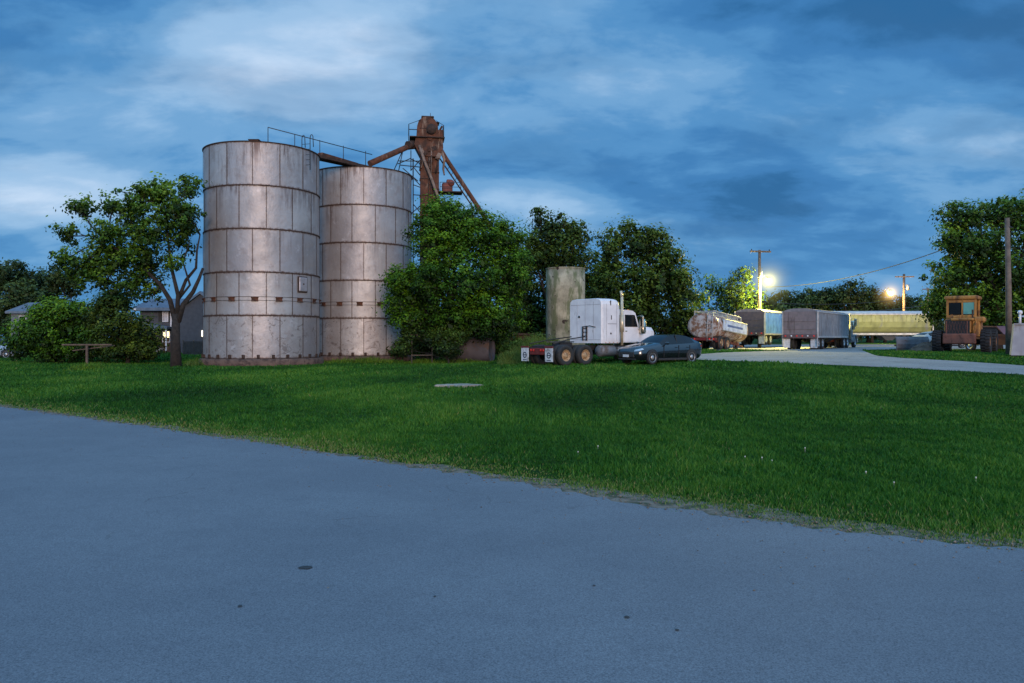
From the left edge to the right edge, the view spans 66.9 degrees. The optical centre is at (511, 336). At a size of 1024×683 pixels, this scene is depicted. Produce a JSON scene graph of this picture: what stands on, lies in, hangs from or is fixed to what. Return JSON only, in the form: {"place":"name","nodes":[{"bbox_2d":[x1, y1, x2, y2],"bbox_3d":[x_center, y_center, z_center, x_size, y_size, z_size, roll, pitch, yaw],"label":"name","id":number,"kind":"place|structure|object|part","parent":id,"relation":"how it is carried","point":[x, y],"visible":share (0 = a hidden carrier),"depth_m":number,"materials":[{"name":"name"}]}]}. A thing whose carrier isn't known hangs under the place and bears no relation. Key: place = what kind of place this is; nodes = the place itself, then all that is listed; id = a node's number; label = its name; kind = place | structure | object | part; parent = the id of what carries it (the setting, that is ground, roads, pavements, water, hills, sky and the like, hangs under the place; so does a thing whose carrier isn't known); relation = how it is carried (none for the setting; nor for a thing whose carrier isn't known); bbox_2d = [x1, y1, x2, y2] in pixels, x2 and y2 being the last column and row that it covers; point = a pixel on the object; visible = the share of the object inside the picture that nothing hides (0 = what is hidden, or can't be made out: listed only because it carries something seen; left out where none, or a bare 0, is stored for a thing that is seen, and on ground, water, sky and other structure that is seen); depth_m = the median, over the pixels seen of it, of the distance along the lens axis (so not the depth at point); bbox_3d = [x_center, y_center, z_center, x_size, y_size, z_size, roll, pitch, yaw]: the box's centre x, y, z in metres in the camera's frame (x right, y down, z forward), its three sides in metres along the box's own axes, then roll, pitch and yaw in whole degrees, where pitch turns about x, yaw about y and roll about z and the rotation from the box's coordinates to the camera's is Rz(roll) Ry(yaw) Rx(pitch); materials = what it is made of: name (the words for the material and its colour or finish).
{"place":"outdoors","nodes":[
{"label":"outdoors","id":0,"kind":"place"},
{"bbox_2d":[5,303,67,340],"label":"white house","id":1,"kind":"structure","parent":0,"point":[13,312],"depth_m":92.00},
{"bbox_2d":[132,299,183,351],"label":"grey house","id":2,"kind":"structure","parent":0,"point":[162,314],"depth_m":75.91,"materials":[{"name":"stone"}]},
{"bbox_2d":[158,311,169,321],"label":"window","id":3,"kind":"structure","parent":2,"relation":"in","point":[163,316],"depth_m":75.91,"materials":[{"name":"white glass"}]},
{"bbox_2d":[162,330,170,342],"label":"window","id":4,"kind":"structure","parent":2,"relation":"in","point":[168,331],"depth_m":75.89,"materials":[{"name":"glass"}]},
{"bbox_2d":[0,407,1023,682],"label":"road","id":5,"kind":"structure","parent":0,"point":[134,553],"depth_m":5.17,"materials":[{"name":"grey asphalt"}]},
{"bbox_2d":[298,566,311,568],"bbox_3d":[-1.465,1.631,5.486,0.087,0.001,0.090,0,0,43],"label":"tar spot","id":6,"kind":"object","parent":5,"relation":"on","point":[304,567],"visible":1,"depth_m":5.48,"materials":[{"name":"black asphalt"}]},
{"bbox_2d":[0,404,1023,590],"bbox_3d":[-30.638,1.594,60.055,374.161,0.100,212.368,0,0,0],"label":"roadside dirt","id":7,"kind":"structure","parent":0,"point":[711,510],"depth_m":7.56,"materials":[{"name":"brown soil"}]},
{"bbox_2d":[0,337,1023,551],"bbox_3d":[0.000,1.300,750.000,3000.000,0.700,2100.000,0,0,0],"label":"ground","id":8,"kind":"structure","parent":0,"point":[778,342],"depth_m":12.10,"materials":[{"name":"green plant"}]},
{"bbox_2d":[0,339,26,357],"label":"parked car","id":9,"kind":"object","parent":8,"relation":"on","point":[6,354],"visible":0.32,"depth_m":55.00,"materials":[{"name":"paint"}]},
{"bbox_2d":[0,257,42,338],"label":"distant tree","id":10,"kind":"object","parent":8,"relation":"on","point":[9,272],"visible":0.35,"depth_m":109.70,"materials":[{"name":"green plant"}]},
{"bbox_2d":[0,277,54,336],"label":"distant tree","id":11,"kind":"object","parent":8,"relation":"on","point":[28,294],"visible":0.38,"depth_m":104.00,"materials":[{"name":"green plant"}]},
{"bbox_2d":[4,266,72,303],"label":"distant tree","id":12,"kind":"object","parent":8,"relation":"on","point":[42,272],"visible":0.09,"depth_m":117.51,"materials":[{"name":"green plant"}]},
{"bbox_2d":[0,292,103,362],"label":"rounded bush","id":13,"kind":"object","parent":8,"relation":"on","point":[37,338],"visible":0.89,"depth_m":46.32,"materials":[{"name":"green plant"}]},
{"bbox_2d":[39,266,90,342],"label":"distant tree","id":14,"kind":"object","parent":8,"relation":"on","point":[54,282],"visible":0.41,"depth_m":111.63,"materials":[{"name":"green plant"}]},
{"bbox_2d":[59,363,112,371],"bbox_3d":[-20.516,1.410,37.592,1.026,0.471,5.228,0,0,0],"label":"weed clump","id":15,"kind":"object","parent":8,"relation":"on","point":[89,366],"visible":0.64,"depth_m":37.17,"materials":[{"name":"green plant"}]},
{"bbox_2d":[62,344,114,365],"bbox_3d":[-22.768,1.005,41.735,2.605,1.260,0.580,0,0,-3],"label":"wooden rail","id":16,"kind":"object","parent":8,"relation":"on","point":[86,345],"visible":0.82,"depth_m":41.45,"materials":[{"name":"brown wood"}]},
{"bbox_2d":[68,287,169,363],"bbox_3d":[-23.600,-0.720,46.091,6.117,5.000,4.234,0,0,14],"label":"dark bush","id":17,"kind":"object","parent":8,"relation":"on","point":[124,327],"visible":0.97,"depth_m":45.72,"materials":[{"name":"green plant"}]},
{"bbox_2d":[44,171,211,366],"bbox_3d":[-21.035,-3.633,42.130,9.000,10.872,4.378,0,0,0],"label":"shade tree","id":18,"kind":"object","parent":8,"relation":"on","point":[111,260],"visible":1,"depth_m":41.81,"materials":[{"name":"green plant"}]},
{"bbox_2d":[180,291,202,352],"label":"dark barn","id":19,"kind":"structure","parent":8,"relation":"on","point":[191,326],"depth_m":74.00,"materials":[{"name":"metal"}]},
{"bbox_2d":[183,340,202,354],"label":"board fence","id":20,"kind":"object","parent":8,"relation":"on","point":[191,347],"visible":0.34,"depth_m":65.98,"materials":[{"name":"grey wood"}]},
{"bbox_2d":[183,357,203,365],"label":"weed clump","id":21,"kind":"object","parent":8,"relation":"on","point":[195,362],"visible":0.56,"depth_m":42.93,"materials":[{"name":"green plant"}]},
{"bbox_2d":[199,140,323,366],"bbox_3d":[-14.800,-4.560,46.000,7.060,12.920,7.060,0,0,0],"label":"grain bin","id":22,"kind":"object","parent":8,"relation":"on","point":[261,276],"visible":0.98,"depth_m":43.14,"materials":[{"name":"metal"}]},
{"bbox_2d":[302,134,313,169],"bbox_3d":[-11.750,-10.622,44.566,0.807,2.044,0.047,0,0,18],"label":"ladder","id":23,"kind":"object","parent":22,"relation":"attached to","point":[310,149],"visible":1,"depth_m":44.53,"materials":[{"name":"metal"}]},
{"bbox_2d":[268,127,371,165],"bbox_3d":[-11.793,-11.333,47.193,1.022,1.125,7.915,0,0,38],"label":"catwalk","id":24,"kind":"object","parent":22,"relation":"on","point":[328,158],"visible":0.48,"depth_m":47.92,"materials":[{"name":"metal"}]},
{"bbox_2d":[324,356,408,363],"bbox_3d":[-9.167,1.364,48.029,5.994,0.572,6.053,0,0,0],"label":"weed clump","id":25,"kind":"object","parent":8,"relation":"on","point":[366,360],"visible":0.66,"depth_m":47.48,"materials":[{"name":"green plant"}]},
{"bbox_2d":[319,166,414,360],"bbox_3d":[-10.070,-4.560,52.300,7.060,12.920,7.060,0,0,0],"label":"grain bin","id":26,"kind":"object","parent":8,"relation":"on","point":[365,216],"visible":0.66,"depth_m":49.28,"materials":[{"name":"metal"}]},
{"bbox_2d":[411,340,432,362],"bbox_3d":[-5.384,0.535,46.297,1.750,2.189,1.180,0,0,-8],"label":"wooden rail","id":27,"kind":"object","parent":8,"relation":"on","point":[431,355],"visible":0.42,"depth_m":46.00,"materials":[{"name":"brown wood"}]},
{"bbox_2d":[367,113,489,359],"bbox_3d":[-6.054,-7.268,55.793,9.276,17.836,2.554,0,0,-24],"label":"bucket elevator","id":28,"kind":"object","parent":8,"relation":"on","point":[426,142],"visible":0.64,"depth_m":55.52,"materials":[{"name":"orange metal"}]},
{"bbox_2d":[387,319,474,362],"bbox_3d":[-4.713,0.322,45.308,5.113,2.875,2.628,0,0,18],"label":"dark shrub","id":29,"kind":"object","parent":8,"relation":"on","point":[451,341],"visible":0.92,"depth_m":44.96,"materials":[{"name":"green plant"}]},
{"bbox_2d":[404,358,494,363],"bbox_3d":[-3.756,1.384,47.327,6.091,0.522,6.574,0,0,0],"label":"weed clump","id":30,"kind":"object","parent":8,"relation":"on","point":[425,360],"visible":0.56,"depth_m":46.30,"materials":[{"name":"green plant"}]},
{"bbox_2d":[386,329,519,360],"bbox_3d":[-3.964,0.080,51.017,9.835,3.418,4.171,0,0,-18],"label":"shrub","id":31,"kind":"object","parent":8,"relation":"on","point":[419,348],"visible":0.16,"depth_m":49.89,"materials":[{"name":"green plant"}]},
{"bbox_2d":[371,189,543,362],"bbox_3d":[-3.274,-3.614,46.121,10.472,10.752,6.273,0,0,0],"label":"leafy tree","id":32,"kind":"object","parent":8,"relation":"on","point":[452,229],"visible":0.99,"depth_m":45.64,"materials":[{"name":"green plant"}]},
{"bbox_2d":[435,383,483,387],"bbox_3d":[-1.703,1.580,24.873,1.260,0.115,1.230,0,0,41],"label":"flat stone","id":33,"kind":"object","parent":8,"relation":"on","point":[457,385],"visible":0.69,"depth_m":24.71,"materials":[{"name":"stone"}]},
{"bbox_2d":[457,337,494,361],"bbox_3d":[-2.416,0.867,47.058,2.520,1.710,1.600,0,0,14],"label":"storage tank","id":34,"kind":"object","parent":8,"relation":"on","point":[475,350],"visible":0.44,"depth_m":46.32,"materials":[{"name":"brown metal"}]},
{"bbox_2d":[496,331,557,354],"bbox_3d":[1.023,0.589,44.679,4.051,2.051,2.494,0,0,0],"label":"weedy shrub","id":35,"kind":"object","parent":8,"relation":"on","point":[509,345],"visible":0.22,"depth_m":44.78,"materials":[{"name":"green plant"}]},
{"bbox_2d":[496,334,561,365],"bbox_3d":[1.347,0.607,43.313,4.830,1.850,7.230,0,0,0],"label":"weed clump","id":36,"kind":"object","parent":8,"relation":"on","point":[513,356],"visible":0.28,"depth_m":42.05,"materials":[{"name":"green plant"}]},
{"bbox_2d":[508,204,606,332],"bbox_3d":[3.376,-4.729,64.942,12.118,12.509,7.454,0,0,0],"label":"background tree","id":37,"kind":"object","parent":8,"relation":"on","point":[545,251],"visible":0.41,"depth_m":63.48,"materials":[{"name":"green plant"}]},
{"bbox_2d":[546,267,584,344],"bbox_3d":[3.866,-1.705,56.000,2.878,6.501,2.878,0,0,0],"label":"concrete silo","id":38,"kind":"object","parent":8,"relation":"on","point":[565,286],"visible":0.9,"depth_m":54.75,"materials":[{"name":"grey concrete"}]},
{"bbox_2d":[521,291,653,365],"bbox_3d":[4.391,-0.493,41.017,8.085,3.863,2.900,0,0,-38],"label":"semi truck","id":39,"kind":"object","parent":8,"relation":"on","point":[598,320],"visible":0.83,"depth_m":40.08,"materials":[{"name":"white paint"}]},
{"bbox_2d":[585,213,709,344],"bbox_3d":[9.957,-4.098,60.230,11.160,10.748,7.174,0,0,0],"label":"background tree","id":40,"kind":"object","parent":8,"relation":"on","point":[669,279],"visible":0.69,"depth_m":59.26,"materials":[{"name":"green plant"}]},
{"bbox_2d":[616,334,700,363],"bbox_3d":[7.227,0.575,38.113,4.455,1.440,2.160,0,0,-35],"label":"hatchback car","id":41,"kind":"object","parent":8,"relation":"on","point":[652,349],"visible":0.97,"depth_m":37.41,"materials":[{"name":"paint"}]},
{"bbox_3d":[8.016,0.143,37.801,2.320,0.500,0.276,0,0,-35],"label":"side window","id":42,"kind":"part","parent":41,"relation":"part of","materials":[{"name":"black glass"}]},
{"bbox_2d":[687,271,735,346],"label":"background tree","id":43,"kind":"object","parent":8,"relation":"on","point":[711,293],"visible":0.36,"depth_m":71.74,"materials":[{"name":"green plant"}]},
{"bbox_2d":[688,310,747,349],"bbox_3d":[16.013,-0.355,60.009,2.530,2.845,6.171,0,-5,38],"label":"tank trailer","id":44,"kind":"object","parent":8,"relation":"on","point":[720,330],"visible":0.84,"depth_m":58.16,"materials":[{"name":"white paint"}]},
{"bbox_2d":[716,266,776,346],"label":"lamplit tree","id":45,"kind":"object","parent":8,"relation":"on","point":[738,300],"visible":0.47,"depth_m":70.27,"materials":[{"name":"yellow plant"}]},
{"bbox_2d":[750,249,770,347],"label":"utility pole","id":46,"kind":"object","parent":8,"relation":"on","point":[760,271],"visible":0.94,"depth_m":67.88,"materials":[{"name":"brown wood"}]},
{"bbox_2d":[757,275,770,283],"bbox_3d":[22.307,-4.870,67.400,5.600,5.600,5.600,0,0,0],"label":"yard lamp","id":47,"kind":"object","parent":46,"relation":"attached to","point":[768,279],"visible":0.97,"depth_m":67.28,"materials":[{"name":"white glass"}]},
{"bbox_2d":[776,233,984,286],"bbox_3d":[28.161,-5.835,63.498,0.056,2.343,24.095,0,0,-17],"label":"overhead wire","id":48,"kind":"object","parent":46,"relation":"attached to","point":[865,273],"visible":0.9,"depth_m":62.42,"materials":[{"name":"metal"}]},
{"bbox_2d":[751,295,787,342],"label":"distant tree","id":49,"kind":"object","parent":8,"relation":"on","point":[769,303],"visible":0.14,"depth_m":119.24,"materials":[{"name":"green plant"}]},
{"bbox_2d":[764,287,811,340],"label":"distant tree","id":50,"kind":"object","parent":8,"relation":"on","point":[783,296],"visible":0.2,"depth_m":134.04,"materials":[{"name":"green plant"}]},
{"bbox_2d":[777,295,820,341],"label":"distant tree","id":51,"kind":"object","parent":8,"relation":"on","point":[808,306],"visible":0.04,"depth_m":128.85,"materials":[{"name":"green plant"}]},
{"bbox_2d":[787,286,828,308],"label":"distant tree","id":52,"kind":"object","parent":8,"relation":"on","point":[803,295],"visible":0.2,"depth_m":131.17,"materials":[{"name":"green plant"}]},
{"bbox_2d":[808,286,842,310],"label":"distant tree","id":53,"kind":"object","parent":8,"relation":"on","point":[823,296],"visible":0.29,"depth_m":127.75,"materials":[{"name":"green plant"}]},
{"bbox_2d":[812,303,872,341],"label":"distant tree","id":54,"kind":"object","parent":8,"relation":"on","point":[835,308],"visible":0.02,"depth_m":126.98,"materials":[{"name":"green plant"}]},
{"bbox_2d":[827,274,874,340],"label":"distant tree","id":55,"kind":"object","parent":8,"relation":"on","point":[847,298],"visible":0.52,"depth_m":124.71,"materials":[{"name":"green plant"}]},
{"bbox_2d":[709,345,1004,349],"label":"gravel yard","id":56,"kind":"structure","parent":8,"relation":"on","point":[807,347],"depth_m":68.94,"materials":[{"name":"beige gravel"}]},
{"bbox_2d":[734,309,781,344],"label":"grain trailer","id":57,"kind":"object","parent":56,"relation":"on","point":[764,327],"visible":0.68,"depth_m":66.92,"materials":[{"name":"white paint"}]},
{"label":"rear door","id":58,"kind":"part","parent":57,"relation":"part of","materials":[{"name":"grey metal"}]},
{"bbox_2d":[782,308,847,348],"bbox_3d":[24.717,-0.610,62.879,2.700,3.120,10.400,0,0,35],"label":"grain trailer","id":59,"kind":"object","parent":56,"relation":"on","point":[815,328],"visible":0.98,"depth_m":59.25,"materials":[{"name":"white paint"}]},
{"bbox_3d":[21.823,-1.030,58.746,2.440,1.800,0.100,0,0,35],"label":"rear door","id":60,"kind":"part","parent":59,"relation":"part of","materials":[{"name":"grey metal"}]},
{"bbox_2d":[824,313,857,347],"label":"day cab truck","id":61,"kind":"object","parent":56,"relation":"on","point":[852,339],"visible":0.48,"depth_m":67.72,"materials":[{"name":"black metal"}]},
{"bbox_2d":[832,311,933,345],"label":"hopper trailer","id":62,"kind":"object","parent":56,"relation":"on","point":[886,325],"visible":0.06,"depth_m":78.54,"materials":[{"name":"pale yellow painted metal"},{"name":"dark steel"},{"name":"black rubber"}]},
{"bbox_2d":[912,331,964,347],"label":"parked car","id":63,"kind":"object","parent":56,"relation":"on","point":[927,334],"visible":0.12,"depth_m":65.30,"materials":[{"name":"silver paint"}]},
{"bbox_2d":[860,297,895,342],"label":"distant tree","id":64,"kind":"object","parent":8,"relation":"on","point":[868,338],"visible":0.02,"depth_m":133.71,"materials":[{"name":"green plant"}]},
{"bbox_2d":[857,282,899,342],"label":"distant tree","id":65,"kind":"object","parent":8,"relation":"on","point":[878,304],"visible":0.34,"depth_m":129.67,"materials":[{"name":"green plant"}]},
{"bbox_2d":[883,295,912,341],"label":"distant tree","id":66,"kind":"object","parent":8,"relation":"on","point":[897,307],"visible":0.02,"depth_m":134.79,"materials":[{"name":"green plant"}]},
{"bbox_2d":[895,274,913,336],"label":"utility pole","id":67,"kind":"object","parent":8,"relation":"on","point":[907,285],"visible":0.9,"depth_m":109.84,"materials":[{"name":"brown wood"}]},
{"bbox_2d":[888,293,925,336],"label":"distant tree","id":68,"kind":"object","parent":8,"relation":"on","point":[908,301],"visible":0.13,"depth_m":149.15,"materials":[{"name":"green plant"}]},
{"bbox_2d":[894,337,929,350],"bbox_3d":[25.791,0.460,50.391,2.250,0.980,1.020,0,0,-6],"label":"dozer blade","id":69,"kind":"object","parent":8,"relation":"on","point":[905,343],"visible":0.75,"depth_m":49.89,"materials":[{"name":"metal"}]},
{"bbox_2d":[897,299,944,336],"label":"distant tree","id":70,"kind":"object","parent":8,"relation":"on","point":[940,323],"visible":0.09,"depth_m":139.30,"materials":[{"name":"green plant"}]},
{"bbox_2d":[909,342,943,350],"bbox_3d":[26.268,0.652,48.973,2.274,0.699,1.891,0,0,0],"label":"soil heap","id":71,"kind":"object","parent":8,"relation":"on","point":[925,346],"visible":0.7,"depth_m":48.64,"materials":[{"name":"grey soil"}]},
{"bbox_2d":[910,291,944,329],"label":"distant tree","id":72,"kind":"object","parent":8,"relation":"on","point":[916,303],"visible":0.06,"depth_m":149.43,"materials":[{"name":"green plant"}]},
{"bbox_2d":[931,295,997,352],"bbox_3d":[28.055,-0.758,47.965,3.070,3.502,4.172,0,0,38],"label":"wheel tractor","id":73,"kind":"object","parent":8,"relation":"on","point":[964,321],"visible":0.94,"depth_m":46.73,"materials":[{"name":"orange paint"}]},
{"bbox_2d":[910,188,1023,348],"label":"wide tree","id":74,"kind":"object","parent":8,"relation":"on","point":[985,251],"visible":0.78,"depth_m":53.30,"materials":[{"name":"green plant"}]},
{"bbox_2d":[965,326,1004,349],"bbox_3d":[31.644,0.110,50.126,1.890,1.680,4.940,0,0,-15],"label":"pickup truck","id":75,"kind":"object","parent":8,"relation":"on","point":[1001,334],"visible":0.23,"depth_m":49.42,"materials":[{"name":"red paint"}]},
{"bbox_3d":[31.668,-0.420,50.034,1.810,0.460,1.630,0,0,-15],"label":"side window","id":76,"kind":"part","parent":75,"relation":"part of","materials":[{"name":"glass"}]},
{"bbox_2d":[1005,218,1012,353],"bbox_3d":[27.550,-2.648,43.000,0.380,7.913,0.328,0,0,0],"label":"utility pole","id":77,"kind":"object","parent":8,"relation":"on","point":[1008,308],"visible":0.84,"depth_m":42.90,"materials":[{"name":"brown wood"}]},
{"bbox_2d":[1009,310,1023,356],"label":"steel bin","id":78,"kind":"object","parent":8,"relation":"on","point":[1017,343],"visible":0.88,"depth_m":39.75,"materials":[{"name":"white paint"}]},
{"bbox_2d":[0,0,1023,336],"label":"sky","id":79,"kind":"structure","parent":0,"point":[825,136],"materials":[{"name":"blue"}]},
{"bbox_2d":[780,299,902,304],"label":"overhead wire","id":80,"kind":"object","parent":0,"point":[850,303],"visible":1,"depth_m":99.94,"materials":[{"name":"metal"}]},
{"bbox_2d":[696,350,1023,374],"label":"driveway","id":81,"kind":"structure","parent":0,"point":[847,357],"depth_m":37.48,"materials":[{"name":"concrete"}]},
{"bbox_2d":[876,306,920,310],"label":"overhead wire","id":82,"kind":"object","parent":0,"point":[899,308],"visible":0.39,"depth_m":98.47,"materials":[{"name":"metal"}]}
]}

